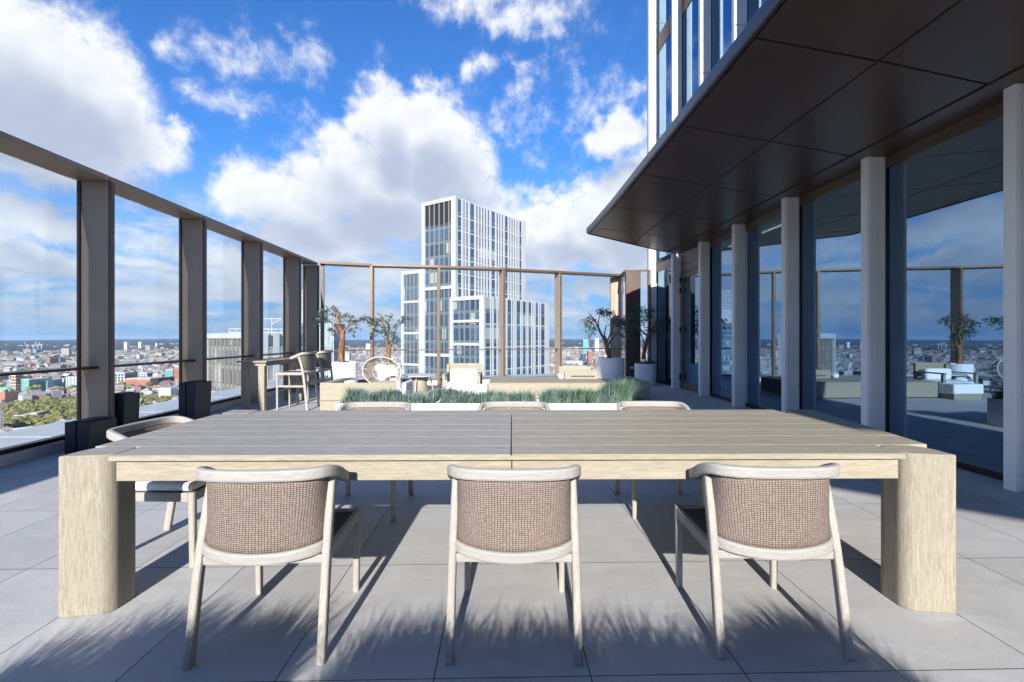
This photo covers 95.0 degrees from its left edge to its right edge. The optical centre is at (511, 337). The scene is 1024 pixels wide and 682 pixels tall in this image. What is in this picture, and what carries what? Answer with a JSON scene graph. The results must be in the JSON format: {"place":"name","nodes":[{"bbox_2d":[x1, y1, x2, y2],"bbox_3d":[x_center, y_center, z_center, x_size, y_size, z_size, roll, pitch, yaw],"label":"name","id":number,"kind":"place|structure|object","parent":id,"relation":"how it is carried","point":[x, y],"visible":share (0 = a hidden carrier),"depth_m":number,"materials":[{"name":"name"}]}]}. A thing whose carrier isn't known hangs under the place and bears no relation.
{"place":"outdoors","nodes":[
{"label":"outdoors","id":0,"kind":"place"},
{"bbox_2d":[115,372,137,383],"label":"office block","id":1,"kind":"structure","parent":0,"point":[120,376],"depth_m":1119.79,"materials":[{"name":"grey"}]},
{"bbox_2d":[174,366,178,380],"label":"brown tower","id":2,"kind":"structure","parent":0,"point":[176,372],"depth_m":1162.31,"materials":[{"name":"red brick"}]},
{"bbox_2d":[207,333,306,391],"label":"neighbouring tower","id":3,"kind":"structure","parent":0,"point":[223,374],"depth_m":78.93,"materials":[{"name":"white concrete"}]},
{"bbox_2d":[229,318,282,334],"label":"roof plant","id":4,"kind":"object","parent":3,"relation":"on","point":[268,332],"visible":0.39,"depth_m":85.44,"materials":[{"name":"metal"}]},
{"bbox_2d":[0,339,644,402],"bbox_3d":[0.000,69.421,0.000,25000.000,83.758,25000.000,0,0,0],"label":"ground","id":5,"kind":"structure","parent":0,"point":[47,345],"depth_m":6166.53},
{"bbox_2d":[0,376,8,381],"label":"city building","id":6,"kind":"structure","parent":5,"relation":"on","point":[2,378],"depth_m":1033.96,"materials":[{"name":"grey"}]},
{"bbox_2d":[3,368,12,378],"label":"city building","id":7,"kind":"structure","parent":5,"relation":"on","point":[7,370],"depth_m":1083.08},
{"bbox_2d":[0,387,21,401],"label":"building","id":8,"kind":"structure","parent":5,"relation":"on","point":[8,394],"depth_m":813.03,"materials":[{"name":"red brick"}]},
{"bbox_2d":[10,367,21,390],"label":"brick campanile","id":9,"kind":"structure","parent":5,"relation":"on","point":[15,382],"depth_m":923.83,"materials":[{"name":"red brick"}]},
{"bbox_2d":[7,378,31,386],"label":"glass office","id":10,"kind":"structure","parent":5,"relation":"on","point":[8,383],"depth_m":956.48,"materials":[{"name":"teal glass"}]},
{"bbox_2d":[18,393,31,400],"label":"city building","id":11,"kind":"structure","parent":5,"relation":"on","point":[25,396],"depth_m":756.80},
{"bbox_2d":[21,378,50,390],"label":"glass office","id":12,"kind":"structure","parent":5,"relation":"on","point":[25,383],"depth_m":958.31,"materials":[{"name":"teal glass"}]},
{"bbox_2d":[33,349,40,353],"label":"teal tower","id":13,"kind":"structure","parent":5,"relation":"on","point":[36,351],"depth_m":2870.72,"materials":[{"name":"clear glass"}]},
{"bbox_2d":[30,391,45,399],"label":"city building","id":14,"kind":"structure","parent":5,"relation":"on","point":[36,395],"depth_m":777.64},
{"bbox_2d":[29,411,47,415],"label":"building","id":15,"kind":"structure","parent":5,"relation":"on","point":[38,413],"depth_m":606.42,"materials":[{"name":"white"}]},
{"bbox_2d":[33,373,47,377],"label":"city building","id":16,"kind":"structure","parent":5,"relation":"on","point":[36,375],"depth_m":1210.79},
{"bbox_2d":[40,379,61,390],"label":"glass office","id":17,"kind":"structure","parent":5,"relation":"on","point":[45,384],"depth_m":988.99,"materials":[{"name":"teal glass"}]},
{"bbox_2d":[50,390,61,397],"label":"city building","id":18,"kind":"structure","parent":5,"relation":"on","point":[56,393],"depth_m":794.26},
{"bbox_2d":[48,364,66,368],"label":"city building","id":19,"kind":"structure","parent":5,"relation":"on","point":[52,366],"depth_m":1291.96,"materials":[{"name":"grey concrete"}]},
{"bbox_2d":[53,386,63,390],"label":"city building","id":20,"kind":"structure","parent":5,"relation":"on","point":[59,388],"depth_m":901.45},
{"bbox_2d":[51,375,65,377],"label":"city building","id":21,"kind":"structure","parent":5,"relation":"on","point":[56,376],"depth_m":1098.37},
{"bbox_2d":[56,378,65,387],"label":"office block","id":22,"kind":"structure","parent":5,"relation":"on","point":[64,382],"depth_m":1045.27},
{"bbox_2d":[62,373,73,376],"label":"city building","id":23,"kind":"structure","parent":5,"relation":"on","point":[67,374],"depth_m":1144.44,"materials":[{"name":"white"}]},
{"bbox_2d":[66,376,76,386],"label":"office block","id":24,"kind":"structure","parent":5,"relation":"on","point":[71,380],"depth_m":1019.73,"materials":[{"name":"white concrete"}]},
{"bbox_2d":[69,388,76,394],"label":"city building","id":25,"kind":"structure","parent":5,"relation":"on","point":[71,391],"depth_m":845.39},
{"bbox_2d":[115,369,127,372],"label":"city building","id":26,"kind":"structure","parent":5,"relation":"on","point":[119,370],"depth_m":1264.90,"materials":[{"name":"grey concrete"}]},
{"bbox_2d":[124,342,128,349],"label":"distant tower","id":27,"kind":"structure","parent":5,"relation":"on","point":[126,345],"depth_m":4173.75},
{"bbox_2d":[126,389,135,391],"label":"city building","id":28,"kind":"structure","parent":5,"relation":"on","point":[130,390],"depth_m":844.37,"materials":[{"name":"white"}]},
{"bbox_2d":[134,385,143,393],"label":"city building","id":29,"kind":"structure","parent":5,"relation":"on","point":[138,388],"depth_m":878.50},
{"bbox_2d":[138,342,142,347],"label":"distant tower","id":30,"kind":"structure","parent":5,"relation":"on","point":[140,344],"depth_m":4591.12,"materials":[{"name":"white concrete"}]},
{"bbox_2d":[125,377,166,385],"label":"brick office","id":31,"kind":"structure","parent":5,"relation":"on","point":[137,381],"depth_m":1055.43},
{"bbox_2d":[138,372,154,376],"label":"office block","id":32,"kind":"structure","parent":5,"relation":"on","point":[145,374],"depth_m":1226.74,"materials":[{"name":"grey"}]},
{"bbox_2d":[141,387,151,394],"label":"city building","id":33,"kind":"structure","parent":5,"relation":"on","point":[143,390],"depth_m":871.66,"materials":[{"name":"white"}]},
{"bbox_2d":[143,389,153,394],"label":"city building","id":34,"kind":"structure","parent":5,"relation":"on","point":[149,392],"depth_m":831.15,"materials":[{"name":"white"}]},
{"bbox_2d":[152,386,166,389],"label":"city building","id":35,"kind":"structure","parent":5,"relation":"on","point":[156,387],"depth_m":877.68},
{"bbox_2d":[160,380,169,384],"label":"city building","id":36,"kind":"structure","parent":5,"relation":"on","point":[164,382],"depth_m":1005.06,"materials":[{"name":"beige"}]},
{"bbox_2d":[159,376,173,381],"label":"brick office","id":37,"kind":"structure","parent":5,"relation":"on","point":[171,378],"depth_m":1111.02,"materials":[{"name":"brick"}]},
{"bbox_2d":[158,387,177,396],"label":"apartment block","id":38,"kind":"structure","parent":5,"relation":"on","point":[167,391],"depth_m":805.46,"materials":[{"name":"white"}]},
{"bbox_2d":[165,369,173,375],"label":"glass office","id":39,"kind":"structure","parent":5,"relation":"on","point":[169,372],"depth_m":1162.31,"materials":[{"name":"teal glass"}]},
{"bbox_2d":[0,346,642,427],"bbox_3d":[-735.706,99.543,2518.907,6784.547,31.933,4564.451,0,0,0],"label":"city trees","id":40,"kind":"object","parent":5,"relation":"on","point":[56,408],"visible":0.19,"depth_m":697.50,"materials":[{"name":"green plant"}]},
{"bbox_2d":[0,343,646,432],"bbox_3d":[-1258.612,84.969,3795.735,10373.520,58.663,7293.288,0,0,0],"label":"city rooftops","id":41,"kind":"object","parent":5,"relation":"on","point":[62,357],"visible":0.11,"depth_m":2143.65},
{"bbox_2d":[401,269,421,376],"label":"neighbouring tower","id":42,"kind":"structure","parent":5,"relation":"on","point":[411,303],"depth_m":118.35,"materials":[{"name":"white concrete"}]},
{"bbox_2d":[422,195,525,375],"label":"neighbouring tower","id":43,"kind":"structure","parent":5,"relation":"on","point":[456,231],"depth_m":114.98,"materials":[{"name":"white metal"}]},
{"bbox_2d":[450,295,548,374],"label":"neighbouring tower","id":44,"kind":"structure","parent":5,"relation":"on","point":[474,322],"depth_m":107.95,"materials":[{"name":"white metal"}]},
{"bbox_2d":[565,360,582,364],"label":"hall","id":45,"kind":"structure","parent":5,"relation":"on","point":[579,362],"depth_m":1912.97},
{"bbox_2d":[581,353,585,361],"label":"distant tower","id":46,"kind":"structure","parent":5,"relation":"on","point":[583,357],"depth_m":1996.14,"materials":[{"name":"blue"}]},
{"bbox_2d":[582,339,588,352],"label":"distant tower","id":47,"kind":"structure","parent":5,"relation":"on","point":[585,342],"depth_m":2962.02,"materials":[{"name":"teal glass"}]},
{"bbox_2d":[594,339,598,350],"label":"distant tower","id":48,"kind":"structure","parent":5,"relation":"on","point":[596,343],"depth_m":3279.38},
{"bbox_2d":[301,290,344,386],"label":"glass tower","id":49,"kind":"structure","parent":0,"point":[331,342],"depth_m":295.16,"materials":[{"name":"glass"}]},
{"bbox_2d":[0,0,646,339],"label":"sky","id":50,"kind":"structure","parent":0,"point":[315,130],"materials":[{"name":"blue"}]},
{"bbox_2d":[345,353,350,360],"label":"distant tower","id":51,"kind":"structure","parent":0,"point":[347,356],"depth_m":1996.14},
{"bbox_2d":[339,386,442,402],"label":"ornamental grass","id":52,"kind":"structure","parent":0,"point":[363,395],"depth_m":6.55,"materials":[{"name":"green plant"}]},
{"bbox_2d":[437,385,536,402],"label":"ornamental grass","id":53,"kind":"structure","parent":0,"point":[453,395],"depth_m":6.54,"materials":[{"name":"green plant"}]},
{"bbox_2d":[0,382,1023,681],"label":"terrace floor","id":54,"kind":"structure","parent":0,"point":[644,618],"depth_m":2.27,"materials":[{"name":"grey tile"}]},
{"bbox_2d":[65,417,116,454],"bbox_3d":[-4.810,1.114,5.370,0.299,0.372,0.340,0,0,0],"label":"floor box","id":55,"kind":"object","parent":54,"relation":"on","point":[85,434],"visible":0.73,"depth_m":5.21,"materials":[{"name":"black metal"}]},
{"bbox_2d":[115,392,139,436],"bbox_3d":[-4.870,0.994,5.890,0.239,0.612,0.220,0,0,0],"label":"floor box","id":56,"kind":"object","parent":54,"relation":"on","point":[127,404],"visible":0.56,"depth_m":5.83,"materials":[{"name":"black metal"}]},
{"bbox_2d":[0,131,318,466],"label":"glass wind screen","id":57,"kind":"object","parent":54,"relation":"on","point":[97,191],"visible":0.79,"depth_m":6.58,"materials":[{"name":"grey metal"}]},
{"bbox_2d":[0,375,327,447],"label":"parapet ledge","id":58,"kind":"object","parent":54,"relation":"on","point":[19,436],"visible":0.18,"depth_m":6.14,"materials":[{"name":"concrete"}]},
{"bbox_2d":[106,416,246,566],"bbox_3d":[-2.078,0.916,2.920,0.578,0.776,0.580,0,0,1],"label":"dining chair","id":59,"kind":"object","parent":54,"relation":"on","point":[172,493],"visible":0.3,"depth_m":2.67,"materials":[{"name":"brown wood"}]},
{"bbox_2d":[179,380,211,419],"bbox_3d":[-4.800,0.979,7.120,0.279,0.642,0.340,0,0,0],"label":"floor box","id":60,"kind":"object","parent":54,"relation":"on","point":[194,399],"visible":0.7,"depth_m":6.98,"materials":[{"name":"black metal"}]},
{"bbox_2d":[236,357,304,410],"bbox_3d":[-4.553,0.855,9.065,0.524,0.890,1.730,0,0,0],"label":"bar table","id":61,"kind":"object","parent":54,"relation":"on","point":[262,364],"visible":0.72,"depth_m":8.25,"materials":[{"name":"brown wood"}]},
{"bbox_2d":[182,465,360,669],"bbox_3d":[-1.032,0.916,2.132,0.580,0.776,0.578,0,0,-2],"label":"dining chair","id":62,"kind":"object","parent":54,"relation":"on","point":[259,536],"visible":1,"depth_m":1.89,"materials":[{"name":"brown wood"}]},
{"bbox_2d":[276,351,319,409],"bbox_3d":[-3.922,0.780,8.620,0.578,1.045,0.580,0,0,-1],"label":"bar stool","id":63,"kind":"object","parent":54,"relation":"on","point":[307,362],"visible":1,"depth_m":8.41,"materials":[{"name":"brown wood"}]},
{"bbox_2d":[296,350,333,403],"bbox_3d":[-3.922,0.780,9.420,0.578,1.045,0.580,0,0,-1],"label":"bar stool","id":64,"kind":"object","parent":54,"relation":"on","point":[324,358],"visible":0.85,"depth_m":9.23,"materials":[{"name":"brown wood"}]},
{"bbox_2d":[328,361,357,382],"bbox_3d":[-4.080,0.945,11.350,0.670,0.710,0.670,0,0,0],"label":"round planter","id":65,"kind":"object","parent":54,"relation":"on","point":[346,369],"visible":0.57,"depth_m":11.09,"materials":[{"name":"ceramic"}]},
{"bbox_2d":[312,305,376,362],"bbox_3d":[-4.027,-0.078,11.346,1.538,1.426,0.691,0,0,-9],"label":"olive tree","id":66,"kind":"object","parent":65,"relation":"on","point":[341,344],"visible":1,"depth_m":11.31,"materials":[{"name":"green plant"}]},
{"bbox_2d":[320,377,412,409],"bbox_3d":[-2.390,1.006,7.900,1.280,0.587,1.000,0,0,0],"label":"outdoor sofa","id":67,"kind":"object","parent":54,"relation":"on","point":[331,393],"visible":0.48,"depth_m":7.40,"materials":[{"name":"brown wood"}]},
{"bbox_2d":[337,401,412,520],"bbox_3d":[-1.090,0.916,3.608,0.580,0.776,0.578,0,0,0],"label":"dining chair","id":68,"kind":"object","parent":54,"relation":"on","point":[380,405],"visible":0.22,"depth_m":3.84,"materials":[{"name":"brown wood"}]},
{"bbox_2d":[362,356,401,382],"bbox_3d":[-2.860,0.859,10.450,0.869,0.890,0.600,0,0,0],"label":"round woven chair","id":69,"kind":"object","parent":54,"relation":"on","point":[374,363],"visible":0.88,"depth_m":10.45,"materials":[{"name":"beige wicker"}]},
{"bbox_2d":[336,400,439,409],"bbox_3d":[-1.720,1.100,6.640,1.370,0.400,0.480,0,0,0],"label":"planter trough","id":70,"kind":"object","parent":54,"relation":"on","point":[423,406],"visible":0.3,"depth_m":6.40,"materials":[{"name":"concrete"}]},
{"bbox_2d":[377,364,401,387],"bbox_3d":[-3.100,0.990,11.900,0.600,0.620,0.600,0,0,0],"label":"round planter","id":71,"kind":"object","parent":54,"relation":"on","point":[386,372],"visible":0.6,"depth_m":11.63,"materials":[{"name":"ceramic"}]},
{"bbox_2d":[366,313,411,364],"bbox_3d":[-3.091,0.076,11.880,1.226,1.413,0.846,0,0,0],"label":"olive tree","id":72,"kind":"object","parent":71,"relation":"on","point":[388,343],"visible":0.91,"depth_m":11.86,"materials":[{"name":"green plant"}]},
{"bbox_2d":[402,373,437,391],"bbox_3d":[-2.250,1.101,11.450,0.860,0.403,0.860,0,0,0],"label":"round table","id":73,"kind":"object","parent":54,"relation":"on","point":[419,380],"visible":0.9,"depth_m":11.28,"materials":[{"name":"metal"}]},
{"bbox_2d":[442,363,481,391],"bbox_3d":[-1.070,0.940,10.265,0.810,0.720,0.770,0,0,0],"label":"lounge armchair","id":74,"kind":"object","parent":54,"relation":"on","point":[463,373],"visible":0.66,"depth_m":10.38,"materials":[{"name":"white fabric"}]},
{"bbox_2d":[455,384,487,394],"bbox_3d":[-0.830,1.135,9.675,0.660,0.330,0.350,0,0,0],"label":"footstool","id":75,"kind":"object","parent":54,"relation":"on","point":[481,387],"visible":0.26,"depth_m":9.50,"materials":[{"name":"white fabric"}]},
{"bbox_2d":[319,261,625,385],"bbox_3d":[-0.621,-0.326,12.998,8.819,3.249,1.318,0,0,-17],"label":"glass wind screen","id":76,"kind":"object","parent":54,"relation":"on","point":[616,348],"visible":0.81,"depth_m":13.22,"materials":[{"name":"beige metal"}]},
{"bbox_2d":[319,373,554,385],"bbox_3d":[-0.918,1.208,13.893,8.966,0.124,1.154,0,0,-16],"label":"parapet ledge","id":77,"kind":"object","parent":76,"relation":"attached to","point":[484,376],"visible":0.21,"depth_m":14.20,"materials":[{"name":"stone"}]},
{"bbox_2d":[437,400,534,409],"bbox_3d":[-0.345,1.100,6.640,1.370,0.400,0.480,0,0,0],"label":"planter trough","id":78,"kind":"object","parent":54,"relation":"on","point":[457,406],"visible":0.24,"depth_m":6.40,"materials":[{"name":"concrete"}]},
{"bbox_2d":[59,409,955,617],"bbox_3d":[0.080,0.925,2.885,4.420,0.750,1.429,0,0,0],"label":"dining table","id":79,"kind":"object","parent":54,"relation":"on","point":[97,530],"visible":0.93,"depth_m":2.27,"materials":[{"name":"brown wood"}]},
{"bbox_2d":[477,401,549,504],"bbox_3d":[0.015,0.916,3.628,0.580,0.776,0.578,0,0,0],"label":"dining chair","id":80,"kind":"object","parent":54,"relation":"on","point":[517,405],"visible":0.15,"depth_m":3.87,"materials":[{"name":"brown wood"}]},
{"bbox_2d":[445,464,582,664],"bbox_3d":[0.010,0.916,2.147,0.580,0.776,0.578,0,0,0],"label":"dining chair","id":81,"kind":"object","parent":54,"relation":"on","point":[535,530],"visible":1,"depth_m":1.90,"materials":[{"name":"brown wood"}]},
{"bbox_2d":[536,399,622,409],"bbox_3d":[1.030,1.100,6.640,1.370,0.400,0.480,0,0,0],"label":"planter trough","id":82,"kind":"object","parent":54,"relation":"on","point":[582,406],"visible":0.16,"depth_m":6.40,"materials":[{"name":"concrete"}]},
{"bbox_2d":[576,386,599,396],"bbox_3d":[1.071,0.807,6.676,0.471,0.265,0.319,0,0,0],"label":"grass tuft","id":83,"kind":"object","parent":82,"relation":"on","point":[587,392],"visible":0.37,"depth_m":6.61,"materials":[{"name":"green plant"}]},
{"bbox_2d":[593,376,645,402],"bbox_3d":[1.553,0.730,6.561,0.808,0.420,0.538,0,0,0],"label":"grass tuft","id":84,"kind":"object","parent":82,"relation":"on","point":[623,387],"visible":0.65,"depth_m":6.47,"materials":[{"name":"green plant"}]},
{"bbox_2d":[625,269,650,376],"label":"bronze pier","id":85,"kind":"structure","parent":54,"relation":"on","point":[632,283],"depth_m":13.50,"materials":[{"name":"metal"}]},
{"bbox_2d":[629,362,633,368],"bbox_3d":[3.420,0.800,13.455,0.120,0.200,0.080,0,0,0],"label":"wall socket","id":86,"kind":"object","parent":85,"relation":"attached to","point":[631,365],"depth_m":13.43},
{"bbox_2d":[634,363,655,384],"bbox_3d":[3.700,1.010,13.050,0.570,0.580,0.570,0,0,0],"label":"round planter","id":87,"kind":"object","parent":54,"relation":"on","point":[646,372],"visible":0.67,"depth_m":12.80,"materials":[{"name":"concrete"}]},
{"bbox_2d":[616,302,670,358],"bbox_3d":[3.717,-0.207,13.026,1.813,1.627,0.918,0,0,0],"label":"olive tree","id":88,"kind":"object","parent":87,"relation":"in","point":[650,328],"visible":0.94,"depth_m":13.02,"materials":[{"name":"green plant"}]},
{"bbox_2d":[635,359,654,363],"bbox_3d":[3.708,0.654,13.038,0.622,0.231,0.431,0,0,0],"label":"grass tuft","id":89,"kind":"object","parent":87,"relation":"on","point":[646,362],"visible":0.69,"depth_m":12.97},
{"bbox_2d":[615,401,704,518],"bbox_3d":[1.130,0.916,3.648,0.580,0.776,0.578,0,0,1],"label":"dining chair","id":90,"kind":"object","parent":54,"relation":"on","point":[647,405],"visible":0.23,"depth_m":3.88,"materials":[{"name":"brown wood"}]},
{"bbox_2d":[675,462,854,660],"bbox_3d":[1.112,0.916,2.177,0.580,0.776,0.578,0,0,1],"label":"dining chair","id":91,"kind":"object","parent":54,"relation":"on","point":[763,525],"visible":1,"depth_m":1.93,"materials":[{"name":"beige wicker"}]},
{"bbox_2d":[489,376,650,398],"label":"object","id":92,"kind":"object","parent":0,"point":[508,383],"depth_m":9.84,"materials":[{"name":"beige stone"}]},
{"bbox_2d":[557,366,597,378],"bbox_3d":[1.580,0.822,11.030,1.060,0.250,0.720,0,0,0],"label":"outdoor sofa","id":93,"kind":"object","parent":92,"relation":"on","point":[576,372],"visible":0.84,"depth_m":10.75,"materials":[{"name":"beige fabric"}]},
{"bbox_2d":[598,357,624,379],"bbox_3d":[2.270,0.705,10.750,0.600,0.485,0.600,0,0,0],"label":"round planter","id":94,"kind":"object","parent":92,"relation":"on","point":[612,368],"visible":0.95,"depth_m":10.49,"materials":[{"name":"concrete"}]},
{"bbox_2d":[580,307,632,357],"bbox_3d":[2.130,-0.096,10.682,1.243,1.228,0.737,0,0,0],"label":"olive tree","id":95,"kind":"object","parent":94,"relation":"on","point":[587,325],"visible":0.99,"depth_m":10.71,"materials":[{"name":"green plant"}]},
{"bbox_2d":[537,383,635,402],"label":"ornamental grass","id":96,"kind":"object","parent":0,"point":[560,395],"depth_m":6.50,"materials":[{"name":"green plant"}]},
{"bbox_2d":[587,351,591,363],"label":"distant tower","id":97,"kind":"structure","parent":0,"point":[589,356],"depth_m":1700.42,"materials":[{"name":"red brick"}]},
{"bbox_2d":[586,0,1023,491],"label":"tower building","id":98,"kind":"structure","parent":0,"point":[816,205],"depth_m":5.23,"materials":[{"name":"grey metal"}]},
{"bbox_2d":[657,259,670,385],"bbox_3d":[4.295,-0.420,12.898,0.050,3.440,1.606,0,0,-5],"label":"window","id":99,"kind":"structure","parent":98,"relation":"in","point":[663,268],"depth_m":13.14,"materials":[{"name":"blue glass"}]},
{"bbox_2d":[657,0,670,34],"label":"window","id":100,"kind":"structure","parent":98,"relation":"in","point":[664,6],"depth_m":13.24,"materials":[{"name":"blue glass"}]},
{"bbox_2d":[657,15,671,139],"bbox_3d":[4.305,-7.150,12.899,0.030,3.200,1.606,0,0,-5],"label":"window","id":101,"kind":"structure","parent":98,"relation":"in","point":[664,37],"depth_m":13.18,"materials":[{"name":"blue glass"}]},
{"bbox_2d":[658,251,671,258],"bbox_3d":[4.313,-3.640,12.899,0.015,2.720,1.606,0,0,-5],"label":"window","id":102,"kind":"structure","parent":98,"relation":"in","point":[660,254],"depth_m":13.31,"materials":[{"name":"blue glass"}]},
{"bbox_2d":[679,247,697,391],"bbox_3d":[4.365,-0.420,11.297,0.120,3.440,1.601,0,0,-3],"label":"doorway","id":103,"kind":"structure","parent":98,"relation":"in","point":[688,280],"depth_m":11.58,"materials":[{"name":"brown metal"}]},
{"bbox_2d":[682,0,697,107],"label":"window","id":104,"kind":"structure","parent":98,"relation":"in","point":[689,8],"depth_m":11.62,"materials":[{"name":"blue glass"}]},
{"bbox_2d":[710,231,731,401],"bbox_3d":[4.435,-0.420,9.700,0.050,3.440,1.600,0,0,0],"label":"window","id":105,"kind":"structure","parent":98,"relation":"in","point":[720,247],"depth_m":9.92,"materials":[{"name":"blue glass"}]},
{"bbox_2d":[711,0,731,70],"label":"window","id":106,"kind":"structure","parent":98,"relation":"in","point":[721,10],"depth_m":10.01,"materials":[{"name":"blue glass"}]},
{"bbox_2d":[747,0,764,23],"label":"window","id":107,"kind":"structure","parent":98,"relation":"in","point":[752,5],"depth_m":8.67,"materials":[{"name":"blue glass"}]},
{"bbox_2d":[745,207,780,411],"bbox_3d":[4.420,-0.420,8.050,0.050,3.440,1.700,0,0,1],"label":"window","id":108,"kind":"structure","parent":98,"relation":"in","point":[764,232],"depth_m":8.24,"materials":[{"name":"blue glass"}]},
{"bbox_2d":[799,169,860,423],"bbox_3d":[4.425,-0.420,6.399,0.050,3.440,1.601,0,0,-1],"label":"window","id":109,"kind":"structure","parent":98,"relation":"in","point":[830,214],"depth_m":6.49,"materials":[{"name":"blue glass"}]},
{"bbox_2d":[885,102,1002,480],"bbox_3d":[4.465,-0.420,4.799,0.050,3.440,1.601,0,0,-1],"label":"window","id":110,"kind":"structure","parent":98,"relation":"in","point":[944,190],"depth_m":4.78,"materials":[{"name":"blue glass"}]}
]}

